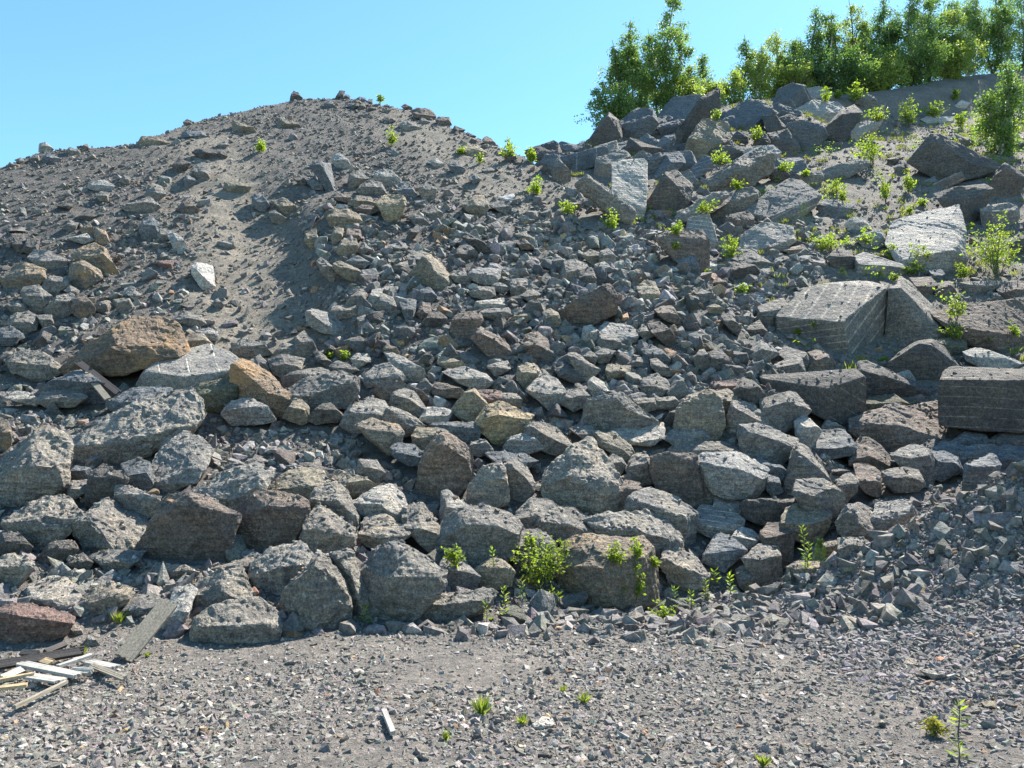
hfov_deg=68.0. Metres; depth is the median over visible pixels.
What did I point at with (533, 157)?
birch sapling
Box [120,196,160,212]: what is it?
rock
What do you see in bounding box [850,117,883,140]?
boulder
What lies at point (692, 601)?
willow shoot
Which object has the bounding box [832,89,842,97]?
birch sapling
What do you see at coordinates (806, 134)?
boulder
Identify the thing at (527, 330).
stone
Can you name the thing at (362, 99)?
stone
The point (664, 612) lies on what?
birch sapling
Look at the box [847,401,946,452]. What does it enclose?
boulder
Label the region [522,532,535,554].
birch sapling
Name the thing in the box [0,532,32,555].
rock
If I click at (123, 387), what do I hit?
stone
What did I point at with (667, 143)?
rock
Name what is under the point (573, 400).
rock
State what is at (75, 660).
wooden board
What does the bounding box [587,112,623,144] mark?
boulder
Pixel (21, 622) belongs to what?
boulder
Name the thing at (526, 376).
rock
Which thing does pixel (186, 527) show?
boulder
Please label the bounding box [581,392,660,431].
boulder
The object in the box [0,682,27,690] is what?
wooden board
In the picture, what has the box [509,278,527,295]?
rock
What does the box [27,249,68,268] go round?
rock
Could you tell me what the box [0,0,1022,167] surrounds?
sky
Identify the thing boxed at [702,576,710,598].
willow shoot
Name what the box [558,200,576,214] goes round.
birch sapling
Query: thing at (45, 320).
rock
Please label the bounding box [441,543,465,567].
birch sapling
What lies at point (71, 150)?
stone
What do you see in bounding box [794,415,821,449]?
rock
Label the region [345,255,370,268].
rock
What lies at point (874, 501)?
stone
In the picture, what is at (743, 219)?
rock
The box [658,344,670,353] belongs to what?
stone
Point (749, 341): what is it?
stone
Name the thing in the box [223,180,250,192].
rock
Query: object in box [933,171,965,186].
quarry block
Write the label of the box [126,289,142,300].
stone
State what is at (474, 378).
boulder
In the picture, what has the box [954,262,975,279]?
birch sapling
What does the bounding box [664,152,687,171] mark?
boulder
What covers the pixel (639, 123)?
boulder
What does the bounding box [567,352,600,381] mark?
rock
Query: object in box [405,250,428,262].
rock
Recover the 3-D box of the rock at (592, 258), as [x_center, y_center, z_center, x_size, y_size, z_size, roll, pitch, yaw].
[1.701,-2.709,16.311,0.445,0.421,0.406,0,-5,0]
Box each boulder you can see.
[0,262,46,289]
[0,427,73,506]
[0,553,34,587]
[0,602,75,643]
[1,494,84,552]
[4,349,61,382]
[26,575,81,609]
[34,369,115,404]
[36,540,78,564]
[60,315,189,376]
[68,259,102,288]
[70,386,206,463]
[71,242,119,274]
[71,498,149,552]
[79,581,132,614]
[83,463,129,510]
[88,549,145,571]
[105,386,172,411]
[114,484,160,519]
[117,592,160,617]
[120,459,153,491]
[138,491,241,559]
[151,429,213,491]
[161,584,197,628]
[189,596,282,644]
[191,463,275,511]
[192,566,254,607]
[195,376,239,413]
[210,556,255,571]
[220,398,275,425]
[229,358,291,419]
[236,490,310,549]
[247,541,313,594]
[269,467,328,499]
[277,552,353,631]
[280,367,329,388]
[288,370,359,412]
[299,504,357,553]
[305,308,341,335]
[309,480,360,532]
[329,548,368,619]
[330,469,377,497]
[339,397,388,434]
[352,483,407,523]
[354,417,404,455]
[358,512,410,548]
[360,540,447,622]
[361,362,407,388]
[372,381,429,404]
[382,406,426,437]
[383,351,426,381]
[388,388,425,418]
[401,502,440,552]
[408,254,453,289]
[414,429,473,498]
[421,588,497,621]
[429,421,480,443]
[435,504,523,567]
[439,489,468,522]
[439,558,480,589]
[442,366,493,389]
[450,311,483,338]
[451,388,487,421]
[465,462,509,508]
[471,328,510,358]
[473,557,515,590]
[474,400,533,446]
[482,451,537,468]
[503,458,535,501]
[512,528,556,571]
[514,497,554,528]
[523,422,571,456]
[525,372,566,409]
[535,503,594,546]
[541,436,623,515]
[542,153,573,172]
[555,533,659,611]
[559,283,618,325]
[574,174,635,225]
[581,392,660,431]
[584,508,684,567]
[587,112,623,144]
[593,150,630,177]
[594,140,619,153]
[595,430,634,463]
[598,321,638,344]
[614,422,664,446]
[618,480,642,511]
[620,108,658,139]
[624,487,698,546]
[625,137,664,154]
[625,452,653,486]
[630,150,650,159]
[646,169,693,211]
[649,451,705,508]
[654,229,709,271]
[655,119,680,134]
[659,94,701,120]
[659,547,710,591]
[663,427,710,444]
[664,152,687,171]
[664,440,741,454]
[670,191,728,226]
[672,150,696,169]
[673,389,725,440]
[675,87,720,142]
[680,170,699,183]
[684,118,732,157]
[697,451,769,500]
[701,474,716,504]
[701,532,747,572]
[702,150,775,190]
[709,187,760,218]
[722,98,772,129]
[726,400,773,433]
[727,140,737,145]
[734,377,765,408]
[737,422,798,465]
[738,222,795,252]
[739,497,797,525]
[741,543,782,586]
[757,298,787,327]
[759,391,811,432]
[759,522,795,568]
[767,129,800,153]
[774,158,807,175]
[780,503,831,545]
[782,443,831,495]
[786,119,828,149]
[786,250,827,256]
[791,478,846,530]
[796,99,844,122]
[812,429,858,459]
[821,159,870,179]
[825,104,862,141]
[835,502,877,541]
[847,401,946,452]
[848,437,893,469]
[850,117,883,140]
[854,252,908,274]
[857,360,932,398]
[866,394,909,410]
[870,499,914,530]
[880,467,925,493]
[883,339,958,380]
[885,204,966,270]
[885,276,948,343]
[890,444,936,483]
[906,134,1001,180]
[931,298,1023,350]
[931,440,964,457]
[932,451,962,481]
[949,431,988,445]
[960,446,980,467]
[962,347,1023,367]
[962,453,1001,488]
[966,444,995,460]
[980,203,1019,224]
[988,432,1023,446]
[989,163,1023,196]
[991,444,1023,470]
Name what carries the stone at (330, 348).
on the ground at (890, 102)
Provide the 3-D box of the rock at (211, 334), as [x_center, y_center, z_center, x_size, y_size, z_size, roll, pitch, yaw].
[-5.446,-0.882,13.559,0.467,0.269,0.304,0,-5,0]
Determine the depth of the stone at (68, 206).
19.51 m
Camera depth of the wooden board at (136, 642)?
5.70 m
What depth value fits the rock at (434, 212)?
18.56 m
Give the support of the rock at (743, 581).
on the ground at (890, 102)
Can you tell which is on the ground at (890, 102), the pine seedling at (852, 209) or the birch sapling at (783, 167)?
the pine seedling at (852, 209)
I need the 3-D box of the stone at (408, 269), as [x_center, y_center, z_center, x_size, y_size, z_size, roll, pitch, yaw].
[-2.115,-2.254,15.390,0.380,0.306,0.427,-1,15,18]
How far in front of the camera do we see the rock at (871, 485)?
9.78 m
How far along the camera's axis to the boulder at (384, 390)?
11.39 m
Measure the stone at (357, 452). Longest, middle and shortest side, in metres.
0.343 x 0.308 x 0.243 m
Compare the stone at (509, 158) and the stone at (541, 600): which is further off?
the stone at (509, 158)
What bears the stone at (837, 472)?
on the ground at (890, 102)
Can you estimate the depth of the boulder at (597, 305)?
13.61 m
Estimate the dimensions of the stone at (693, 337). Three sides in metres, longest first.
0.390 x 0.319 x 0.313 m
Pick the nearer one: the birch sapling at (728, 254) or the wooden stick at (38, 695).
the wooden stick at (38, 695)
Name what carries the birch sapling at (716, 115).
on the boulder at (705, 136)
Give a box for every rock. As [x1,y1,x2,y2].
[0,326,21,345]
[0,417,12,451]
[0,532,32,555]
[3,391,38,406]
[4,311,38,333]
[5,300,28,313]
[8,233,25,254]
[20,284,52,313]
[22,237,39,253]
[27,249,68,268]
[34,390,88,407]
[36,314,54,327]
[41,152,61,164]
[41,275,68,292]
[43,293,74,317]
[65,553,93,569]
[67,479,86,498]
[68,233,94,244]
[70,294,95,318]
[70,465,90,479]
[82,634,99,646]
[86,180,114,190]
[94,227,109,244]
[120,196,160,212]
[135,136,170,145]
[139,216,159,239]
[143,183,166,201]
[153,564,199,578]
[167,232,186,250]
[172,158,190,171]
[174,311,206,326]
[176,201,199,212]
[179,130,206,138]
[185,333,210,347]
[190,164,210,180]
[191,262,215,289]
[192,148,227,159]
[195,328,218,340]
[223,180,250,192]
[230,338,272,357]
[232,120,256,132]
[250,354,270,370]
[252,193,268,207]
[254,356,269,371]
[268,354,304,377]
[269,210,286,223]
[271,197,296,214]
[271,342,296,357]
[277,118,301,127]
[282,399,309,424]
[295,330,316,360]
[304,228,317,249]
[308,402,342,424]
[310,161,335,190]
[313,350,332,366]
[316,257,339,281]
[327,208,361,228]
[328,360,359,372]
[330,305,357,319]
[331,152,351,168]
[332,261,360,281]
[336,238,358,256]
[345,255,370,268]
[346,289,367,305]
[347,170,368,188]
[350,353,370,367]
[351,195,375,208]
[356,180,386,194]
[357,459,385,484]
[367,288,383,303]
[373,169,401,185]
[373,293,397,315]
[375,194,406,221]
[390,442,422,465]
[396,181,417,197]
[397,120,421,130]
[399,298,416,320]
[405,213,429,225]
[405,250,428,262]
[411,108,435,119]
[411,426,440,450]
[416,287,436,303]
[416,302,431,319]
[418,182,436,198]
[419,406,453,423]
[421,311,446,327]
[423,205,442,219]
[432,382,464,398]
[437,355,466,368]
[449,269,471,284]
[457,142,487,155]
[459,241,478,257]
[460,232,490,253]
[461,194,488,214]
[468,267,501,285]
[468,439,493,456]
[470,286,495,299]
[474,298,507,310]
[477,389,502,403]
[481,307,511,319]
[486,361,510,377]
[489,201,514,213]
[501,393,522,407]
[502,433,545,454]
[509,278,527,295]
[509,313,531,322]
[510,278,527,296]
[516,362,541,387]
[520,288,540,301]
[520,331,549,361]
[524,140,561,161]
[531,716,555,728]
[540,153,562,174]
[542,308,561,326]
[550,159,570,184]
[552,254,564,269]
[554,364,583,384]
[559,141,581,152]
[559,259,587,281]
[559,388,590,411]
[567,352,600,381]
[569,425,598,445]
[576,267,597,286]
[579,144,593,151]
[581,249,598,264]
[581,325,600,343]
[587,376,609,396]
[594,261,613,273]
[595,348,615,363]
[596,334,620,349]
[599,248,615,263]
[605,364,630,380]
[608,454,626,474]
[618,140,627,150]
[626,356,649,366]
[632,397,658,411]
[636,280,660,300]
[638,324,653,339]
[639,133,658,145]
[639,373,669,396]
[640,344,670,365]
[646,152,666,173]
[647,319,674,345]
[650,358,672,376]
[653,153,685,176]
[654,305,681,324]
[655,133,675,151]
[655,396,678,409]
[657,115,672,123]
[676,255,699,271]
[693,349,709,370]
[696,288,714,301]
[702,262,718,271]
[707,348,734,371]
[708,379,739,390]
[709,145,748,159]
[717,388,737,418]
[719,111,725,120]
[721,312,740,336]
[723,211,754,228]
[729,262,760,279]
[732,248,774,267]
[735,564,760,590]
[738,147,759,158]
[743,145,781,160]
[744,311,754,325]
[747,320,767,336]
[751,404,766,417]
[752,131,770,146]
[755,457,786,483]
[761,115,785,132]
[763,113,795,131]
[764,474,783,497]
[769,167,789,182]
[771,109,778,115]
[773,103,802,115]
[775,110,798,120]
[778,346,809,369]
[781,244,808,253]
[786,560,819,578]
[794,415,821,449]
[795,170,823,184]
[806,350,836,370]
[807,86,839,97]
[816,199,854,216]
[819,540,837,555]
[820,420,847,432]
[827,247,855,269]
[836,473,858,504]
[837,536,868,559]
[844,217,868,229]
[853,463,881,497]
[854,93,878,106]
[854,230,885,248]
[879,281,889,288]
[893,159,908,173]
[898,370,915,380]
[904,658,919,665]
[909,277,937,295]
[920,668,948,679]
[921,439,938,448]
[928,268,944,282]
[934,281,956,294]
[936,337,966,355]
[954,134,974,145]
[959,281,1006,294]
[996,280,1023,298]
[1009,235,1023,253]
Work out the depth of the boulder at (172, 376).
11.80 m
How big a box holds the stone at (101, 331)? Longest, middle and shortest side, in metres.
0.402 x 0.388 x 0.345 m
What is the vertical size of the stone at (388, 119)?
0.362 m
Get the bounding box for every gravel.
[0,471,1023,767]
[662,473,1023,758]
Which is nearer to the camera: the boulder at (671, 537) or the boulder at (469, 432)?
the boulder at (671, 537)
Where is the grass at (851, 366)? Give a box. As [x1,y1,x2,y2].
[571,99,1023,368]
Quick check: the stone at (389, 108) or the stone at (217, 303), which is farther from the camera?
the stone at (389, 108)
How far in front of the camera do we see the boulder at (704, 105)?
29.60 m
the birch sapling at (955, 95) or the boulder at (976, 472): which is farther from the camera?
the birch sapling at (955, 95)
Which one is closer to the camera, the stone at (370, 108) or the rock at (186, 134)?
the rock at (186, 134)
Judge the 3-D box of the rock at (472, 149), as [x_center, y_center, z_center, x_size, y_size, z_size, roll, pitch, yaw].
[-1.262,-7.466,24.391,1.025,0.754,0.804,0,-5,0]
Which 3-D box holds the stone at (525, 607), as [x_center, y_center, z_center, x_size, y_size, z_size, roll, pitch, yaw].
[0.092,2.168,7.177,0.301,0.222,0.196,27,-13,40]
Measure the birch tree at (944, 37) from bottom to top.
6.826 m
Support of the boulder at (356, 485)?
on the ground at (890, 102)
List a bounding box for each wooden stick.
[12,680,67,708]
[381,708,395,734]
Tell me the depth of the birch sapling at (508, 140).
24.69 m
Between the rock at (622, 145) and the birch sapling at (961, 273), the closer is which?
the birch sapling at (961, 273)
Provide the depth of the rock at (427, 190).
19.96 m
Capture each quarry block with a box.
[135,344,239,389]
[560,146,608,169]
[611,158,647,219]
[685,212,717,248]
[690,155,712,178]
[696,504,744,538]
[713,497,743,517]
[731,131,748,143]
[731,526,759,549]
[745,178,821,222]
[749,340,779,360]
[759,368,865,425]
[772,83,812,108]
[774,355,805,372]
[775,280,887,353]
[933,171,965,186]
[933,184,993,222]
[938,366,1023,432]
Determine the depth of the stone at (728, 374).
12.08 m
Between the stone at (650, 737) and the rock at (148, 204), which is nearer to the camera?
the stone at (650, 737)
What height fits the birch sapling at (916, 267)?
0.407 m
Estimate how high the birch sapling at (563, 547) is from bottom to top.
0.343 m
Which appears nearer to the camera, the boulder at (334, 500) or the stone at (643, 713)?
the stone at (643, 713)
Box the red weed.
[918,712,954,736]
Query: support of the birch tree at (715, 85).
on the ground at (890, 102)
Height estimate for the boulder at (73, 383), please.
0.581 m
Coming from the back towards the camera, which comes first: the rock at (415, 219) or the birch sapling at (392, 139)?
the birch sapling at (392, 139)
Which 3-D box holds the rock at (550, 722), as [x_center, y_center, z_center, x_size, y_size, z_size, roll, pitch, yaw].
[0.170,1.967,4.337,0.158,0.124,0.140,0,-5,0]
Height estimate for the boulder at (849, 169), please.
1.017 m
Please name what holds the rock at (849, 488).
on the ground at (890, 102)
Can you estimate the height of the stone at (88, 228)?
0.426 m
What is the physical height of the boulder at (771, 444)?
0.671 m
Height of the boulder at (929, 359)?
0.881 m
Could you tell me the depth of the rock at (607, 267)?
15.65 m
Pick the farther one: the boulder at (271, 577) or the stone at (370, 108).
the stone at (370, 108)
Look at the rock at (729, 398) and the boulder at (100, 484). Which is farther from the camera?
the rock at (729, 398)
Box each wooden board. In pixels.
[0,646,83,669]
[0,666,25,677]
[0,672,33,682]
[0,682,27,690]
[16,661,82,678]
[19,649,40,655]
[23,673,66,683]
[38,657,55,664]
[43,641,67,651]
[56,653,92,667]
[71,667,93,675]
[74,360,121,394]
[84,659,120,669]
[85,373,110,400]
[89,663,126,681]
[115,598,176,662]
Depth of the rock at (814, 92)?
38.44 m
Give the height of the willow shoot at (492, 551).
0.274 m
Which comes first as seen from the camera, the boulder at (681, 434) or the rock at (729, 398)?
the boulder at (681, 434)
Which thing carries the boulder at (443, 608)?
on the ground at (890, 102)
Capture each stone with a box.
[0,353,11,363]
[7,385,24,391]
[15,157,23,163]
[19,332,28,342]
[28,155,39,162]
[30,331,53,346]
[38,142,53,151]
[45,402,63,415]
[55,203,76,209]
[62,220,78,231]
[64,147,80,154]
[64,285,79,295]
[65,430,74,436]
[71,625,83,634]
[74,212,95,220]
[79,223,94,237]
[94,300,113,313]
[95,191,109,201]
[96,328,106,336]
[118,383,129,391]
[120,175,130,184]
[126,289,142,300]
[157,227,171,240]
[157,260,173,268]
[182,484,195,491]
[183,119,193,125]
[183,173,195,186]
[212,298,223,308]
[213,448,228,455]
[217,141,229,147]
[225,534,246,561]
[246,551,261,557]
[255,195,269,212]
[274,449,295,464]
[284,659,296,664]
[290,91,302,100]
[293,174,306,185]
[306,458,321,467]
[307,178,323,190]
[307,463,334,480]
[323,101,335,107]
[324,345,336,354]
[331,192,351,202]
[331,226,343,244]
[335,90,344,99]
[335,345,350,356]
[343,228,361,239]
[343,336,365,350]
[345,448,363,458]
[352,103,359,109]
[355,204,375,214]
[355,295,375,310]
[356,97,365,101]
[357,103,365,108]
[357,242,371,254]
[357,315,365,328]
[358,112,368,116]
[364,332,380,347]
[366,310,387,322]
[368,106,376,110]
[375,340,395,350]
[382,116,395,122]
[382,345,399,354]
[385,106,393,112]
[392,261,407,273]
[394,326,414,341]
[394,336,408,344]
[396,264,415,274]
[399,271,410,283]
[401,104,411,109]
[406,277,422,292]
[407,225,421,238]
[407,276,423,289]
[415,378,433,395]
[419,118,429,122]
[419,353,435,366]
[426,549,441,565]
[427,158,444,166]
[429,398,434,406]
[435,116,451,125]
[442,344,458,356]
[447,161,465,172]
[449,356,460,360]
[452,126,464,132]
[454,246,473,258]
[454,350,480,365]
[455,586,469,591]
[468,174,481,183]
[481,167,495,172]
[482,136,495,144]
[492,282,509,293]
[492,313,506,329]
[498,384,507,392]
[499,605,526,622]
[503,380,522,393]
[504,155,515,161]
[504,298,517,307]
[504,321,520,329]
[504,374,517,384]
[505,295,522,305]
[507,321,524,334]
[509,346,528,355]
[510,598,521,607]
[513,238,534,249]
[514,231,533,240]
[517,325,531,335]
[517,387,528,401]
[519,321,528,326]
[519,573,544,589]
[519,597,529,613]
[525,300,543,315]
[527,279,538,289]
[529,589,555,612]
[532,320,542,331]
[538,750,552,757]
[540,350,558,362]
[542,317,553,327]
[545,365,556,376]
[546,402,568,418]
[550,342,565,353]
[556,590,588,608]
[565,282,574,291]
[568,295,578,301]
[570,284,587,295]
[574,383,587,389]
[574,740,582,746]
[581,339,594,350]
[583,351,598,364]
[593,266,606,281]
[611,306,622,319]
[617,352,635,367]
[617,381,639,390]
[618,294,625,301]
[621,473,639,481]
[624,372,641,383]
[632,313,644,325]
[634,264,652,272]
[635,365,655,374]
[639,711,649,716]
[645,734,657,739]
[647,393,659,397]
[651,298,662,304]
[654,298,675,308]
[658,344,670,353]
[658,573,666,586]
[663,410,674,425]
[665,380,688,399]
[665,419,672,429]
[665,597,688,611]
[669,290,678,301]
[671,354,688,367]
[672,297,684,310]
[678,285,693,295]
[679,292,692,297]
[684,295,698,312]
[684,321,699,330]
[684,372,696,384]
[685,313,701,325]
[686,590,709,601]
[687,331,701,348]
[694,386,705,390]
[696,329,714,340]
[696,343,712,351]
[697,283,706,290]
[706,304,724,313]
[707,342,719,351]
[713,277,728,286]
[713,369,738,380]
[721,364,743,374]
[724,339,740,346]
[733,351,748,363]
[743,340,754,346]
[748,360,764,370]
[764,361,777,373]
[765,389,774,396]
[828,468,849,476]
[846,157,858,161]
[872,499,879,508]
[878,720,885,726]
[886,156,899,164]
[886,214,900,222]
[890,460,898,467]
[920,116,954,122]
[921,176,936,183]
[945,134,957,141]
[954,100,969,108]
[968,708,981,713]
[981,701,996,708]
[991,292,1002,298]
[1016,141,1023,148]
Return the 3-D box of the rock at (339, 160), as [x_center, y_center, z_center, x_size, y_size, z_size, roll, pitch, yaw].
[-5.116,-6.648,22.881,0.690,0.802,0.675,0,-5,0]
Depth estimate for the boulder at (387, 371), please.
11.89 m
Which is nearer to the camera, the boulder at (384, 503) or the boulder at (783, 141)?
the boulder at (384, 503)
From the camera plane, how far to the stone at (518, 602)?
7.19 m
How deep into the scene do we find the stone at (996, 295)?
16.49 m
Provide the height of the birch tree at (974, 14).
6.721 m
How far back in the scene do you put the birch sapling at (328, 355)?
12.71 m
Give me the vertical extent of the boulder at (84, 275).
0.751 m
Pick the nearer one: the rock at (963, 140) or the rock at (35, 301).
the rock at (35, 301)
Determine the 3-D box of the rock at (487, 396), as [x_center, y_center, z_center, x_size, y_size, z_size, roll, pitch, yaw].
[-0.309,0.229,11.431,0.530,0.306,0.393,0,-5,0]
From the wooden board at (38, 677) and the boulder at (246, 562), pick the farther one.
the boulder at (246, 562)
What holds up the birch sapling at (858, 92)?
on the ground at (890, 102)
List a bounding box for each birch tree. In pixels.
[574,80,643,129]
[592,17,659,119]
[629,31,658,110]
[631,0,703,116]
[659,77,706,111]
[681,63,710,95]
[694,53,715,92]
[701,78,729,104]
[719,67,750,103]
[730,35,760,99]
[738,45,779,99]
[749,29,789,98]
[763,37,816,95]
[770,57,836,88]
[787,5,831,67]
[806,32,884,93]
[809,10,847,85]
[820,3,872,82]
[847,15,885,91]
[849,50,913,92]
[855,0,959,87]
[864,0,909,89]
[877,24,956,88]
[900,0,972,83]
[918,4,980,79]
[925,38,989,80]
[938,0,1002,76]
[959,0,1023,73]
[966,57,1023,156]
[981,0,1023,71]
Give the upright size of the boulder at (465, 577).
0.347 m
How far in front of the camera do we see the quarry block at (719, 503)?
9.60 m
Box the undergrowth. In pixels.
[631,104,1023,349]
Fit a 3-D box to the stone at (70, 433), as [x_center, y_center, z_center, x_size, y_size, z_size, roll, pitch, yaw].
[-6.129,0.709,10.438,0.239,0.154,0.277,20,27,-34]
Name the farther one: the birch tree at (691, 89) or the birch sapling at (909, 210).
the birch tree at (691, 89)
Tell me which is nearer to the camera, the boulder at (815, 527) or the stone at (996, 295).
the boulder at (815, 527)
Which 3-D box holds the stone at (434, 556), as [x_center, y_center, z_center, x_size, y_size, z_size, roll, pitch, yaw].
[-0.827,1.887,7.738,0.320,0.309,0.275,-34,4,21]
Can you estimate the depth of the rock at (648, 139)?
28.38 m
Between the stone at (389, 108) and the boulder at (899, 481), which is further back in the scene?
the stone at (389, 108)
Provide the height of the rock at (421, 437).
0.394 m
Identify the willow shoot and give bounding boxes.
[359,602,372,625]
[481,600,493,621]
[489,546,496,572]
[500,585,509,616]
[517,575,527,599]
[536,578,554,593]
[554,589,563,599]
[671,585,681,599]
[685,589,695,605]
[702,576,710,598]
[710,568,720,584]
[725,569,737,593]
[798,522,812,572]
[945,731,969,761]
[948,699,971,732]
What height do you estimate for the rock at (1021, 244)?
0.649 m
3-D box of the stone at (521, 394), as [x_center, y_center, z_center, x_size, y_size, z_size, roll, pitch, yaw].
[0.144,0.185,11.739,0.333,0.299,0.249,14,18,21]
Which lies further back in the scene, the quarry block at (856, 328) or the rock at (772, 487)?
the quarry block at (856, 328)
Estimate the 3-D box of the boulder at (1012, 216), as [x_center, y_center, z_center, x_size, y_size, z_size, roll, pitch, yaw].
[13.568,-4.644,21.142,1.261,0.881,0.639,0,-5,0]
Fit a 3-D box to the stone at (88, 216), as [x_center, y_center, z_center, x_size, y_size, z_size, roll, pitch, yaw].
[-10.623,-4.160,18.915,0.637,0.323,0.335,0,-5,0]
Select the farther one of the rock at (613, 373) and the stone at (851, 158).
the stone at (851, 158)
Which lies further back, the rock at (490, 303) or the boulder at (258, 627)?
the rock at (490, 303)
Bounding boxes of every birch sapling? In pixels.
[254,137,265,151]
[324,351,334,358]
[339,350,350,360]
[376,94,384,103]
[386,125,398,146]
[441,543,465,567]
[456,145,465,154]
[474,152,484,163]
[498,142,519,156]
[504,136,512,148]
[510,532,574,590]
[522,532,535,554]
[524,146,534,161]
[527,148,536,161]
[530,174,542,195]
[553,537,572,560]
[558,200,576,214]
[600,207,619,228]
[603,540,627,564]
[629,537,644,558]
[634,562,646,599]
[648,599,678,617]
[650,555,662,568]
[668,219,683,235]
[671,242,680,249]
[695,199,719,213]
[710,109,721,121]
[711,144,730,164]
[719,234,743,252]
[720,243,741,257]
[730,177,748,189]
[734,282,752,292]
[749,125,762,141]
[778,160,794,171]
[793,325,800,334]
[799,168,809,176]
[806,232,854,251]
[819,86,831,100]
[822,178,846,195]
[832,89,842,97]
[838,189,848,203]
[844,78,867,102]
[849,128,887,167]
[853,225,876,244]
[861,105,889,120]
[876,356,888,361]
[879,176,892,202]
[880,243,897,260]
[887,271,901,281]
[896,93,921,127]
[901,259,928,275]
[903,166,916,191]
[903,204,913,213]
[908,243,933,270]
[916,194,928,205]
[918,100,949,117]
[938,320,964,340]
[943,292,966,320]
[951,88,960,99]
[952,110,967,128]
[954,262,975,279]
[959,209,1023,277]
[971,114,993,136]
[1007,318,1020,337]
[1012,118,1023,132]
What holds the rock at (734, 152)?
on the ground at (890, 102)
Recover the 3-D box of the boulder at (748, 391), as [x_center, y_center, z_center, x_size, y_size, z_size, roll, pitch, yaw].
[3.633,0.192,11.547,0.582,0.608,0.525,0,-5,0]
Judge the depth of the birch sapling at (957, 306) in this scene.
14.66 m
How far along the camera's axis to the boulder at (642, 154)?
25.95 m
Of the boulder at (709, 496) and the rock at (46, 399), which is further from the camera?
the rock at (46, 399)
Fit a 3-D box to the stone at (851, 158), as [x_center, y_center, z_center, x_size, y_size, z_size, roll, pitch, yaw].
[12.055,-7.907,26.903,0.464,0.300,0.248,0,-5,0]
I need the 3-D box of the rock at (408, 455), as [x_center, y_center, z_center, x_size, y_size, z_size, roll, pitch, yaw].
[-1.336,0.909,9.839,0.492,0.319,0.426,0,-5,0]
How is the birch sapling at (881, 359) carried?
on the ground at (890, 102)
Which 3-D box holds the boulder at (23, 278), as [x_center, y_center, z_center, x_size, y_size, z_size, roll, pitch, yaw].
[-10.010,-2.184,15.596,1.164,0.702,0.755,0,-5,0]
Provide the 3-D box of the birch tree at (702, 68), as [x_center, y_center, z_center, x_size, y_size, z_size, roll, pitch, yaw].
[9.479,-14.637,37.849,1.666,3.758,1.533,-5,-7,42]
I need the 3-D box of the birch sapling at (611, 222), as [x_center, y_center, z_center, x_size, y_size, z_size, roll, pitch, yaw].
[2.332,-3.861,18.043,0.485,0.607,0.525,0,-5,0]
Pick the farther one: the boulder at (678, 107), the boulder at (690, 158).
the boulder at (678, 107)
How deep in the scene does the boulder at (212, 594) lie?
6.58 m
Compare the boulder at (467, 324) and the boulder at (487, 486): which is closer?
the boulder at (487, 486)
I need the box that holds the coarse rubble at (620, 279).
[0,105,1023,619]
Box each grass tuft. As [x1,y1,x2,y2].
[111,611,129,622]
[440,729,451,740]
[469,693,492,714]
[516,713,530,723]
[559,685,567,691]
[574,690,593,703]
[754,752,773,766]
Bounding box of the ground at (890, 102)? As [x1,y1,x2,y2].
[0,70,1023,767]
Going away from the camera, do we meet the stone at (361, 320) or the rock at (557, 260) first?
the stone at (361, 320)
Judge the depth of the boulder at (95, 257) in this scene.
15.94 m
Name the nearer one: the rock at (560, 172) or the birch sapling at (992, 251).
the birch sapling at (992, 251)
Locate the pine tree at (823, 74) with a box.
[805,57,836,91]
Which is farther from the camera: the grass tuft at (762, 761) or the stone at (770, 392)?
the stone at (770, 392)
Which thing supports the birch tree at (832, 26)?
on the ground at (890, 102)
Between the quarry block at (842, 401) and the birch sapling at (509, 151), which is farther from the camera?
the birch sapling at (509, 151)
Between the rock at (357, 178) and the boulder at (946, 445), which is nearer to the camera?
the boulder at (946, 445)
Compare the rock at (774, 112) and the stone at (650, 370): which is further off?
the rock at (774, 112)
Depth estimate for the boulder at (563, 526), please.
8.51 m
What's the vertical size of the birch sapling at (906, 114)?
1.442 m
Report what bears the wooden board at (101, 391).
on the boulder at (73, 383)
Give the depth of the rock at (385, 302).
13.67 m
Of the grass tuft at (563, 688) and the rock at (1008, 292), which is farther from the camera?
the rock at (1008, 292)
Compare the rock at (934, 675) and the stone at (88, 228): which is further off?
the stone at (88, 228)
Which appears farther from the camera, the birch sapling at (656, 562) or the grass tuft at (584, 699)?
the birch sapling at (656, 562)
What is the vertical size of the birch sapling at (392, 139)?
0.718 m
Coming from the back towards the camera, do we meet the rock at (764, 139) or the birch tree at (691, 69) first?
the birch tree at (691, 69)
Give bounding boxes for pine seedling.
[795,202,812,222]
[812,538,826,565]
[839,267,846,277]
[849,208,861,223]
[875,270,885,279]
[990,259,1000,280]
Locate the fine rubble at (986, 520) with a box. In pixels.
[0,82,1023,644]
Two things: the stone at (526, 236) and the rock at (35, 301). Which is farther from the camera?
the stone at (526, 236)
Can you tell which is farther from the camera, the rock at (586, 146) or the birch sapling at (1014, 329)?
the rock at (586, 146)
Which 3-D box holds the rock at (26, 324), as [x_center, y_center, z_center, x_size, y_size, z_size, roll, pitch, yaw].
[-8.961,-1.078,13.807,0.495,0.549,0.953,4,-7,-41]
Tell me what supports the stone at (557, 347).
on the ground at (890, 102)
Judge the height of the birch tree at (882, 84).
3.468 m
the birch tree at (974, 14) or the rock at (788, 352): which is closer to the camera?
the rock at (788, 352)
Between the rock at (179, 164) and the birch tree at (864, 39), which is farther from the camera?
the birch tree at (864, 39)
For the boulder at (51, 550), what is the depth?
7.16 m
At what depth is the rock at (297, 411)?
10.67 m
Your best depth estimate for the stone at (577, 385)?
11.74 m
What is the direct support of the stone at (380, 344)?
on the ground at (890, 102)
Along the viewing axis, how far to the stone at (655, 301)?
14.36 m
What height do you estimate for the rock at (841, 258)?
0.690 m

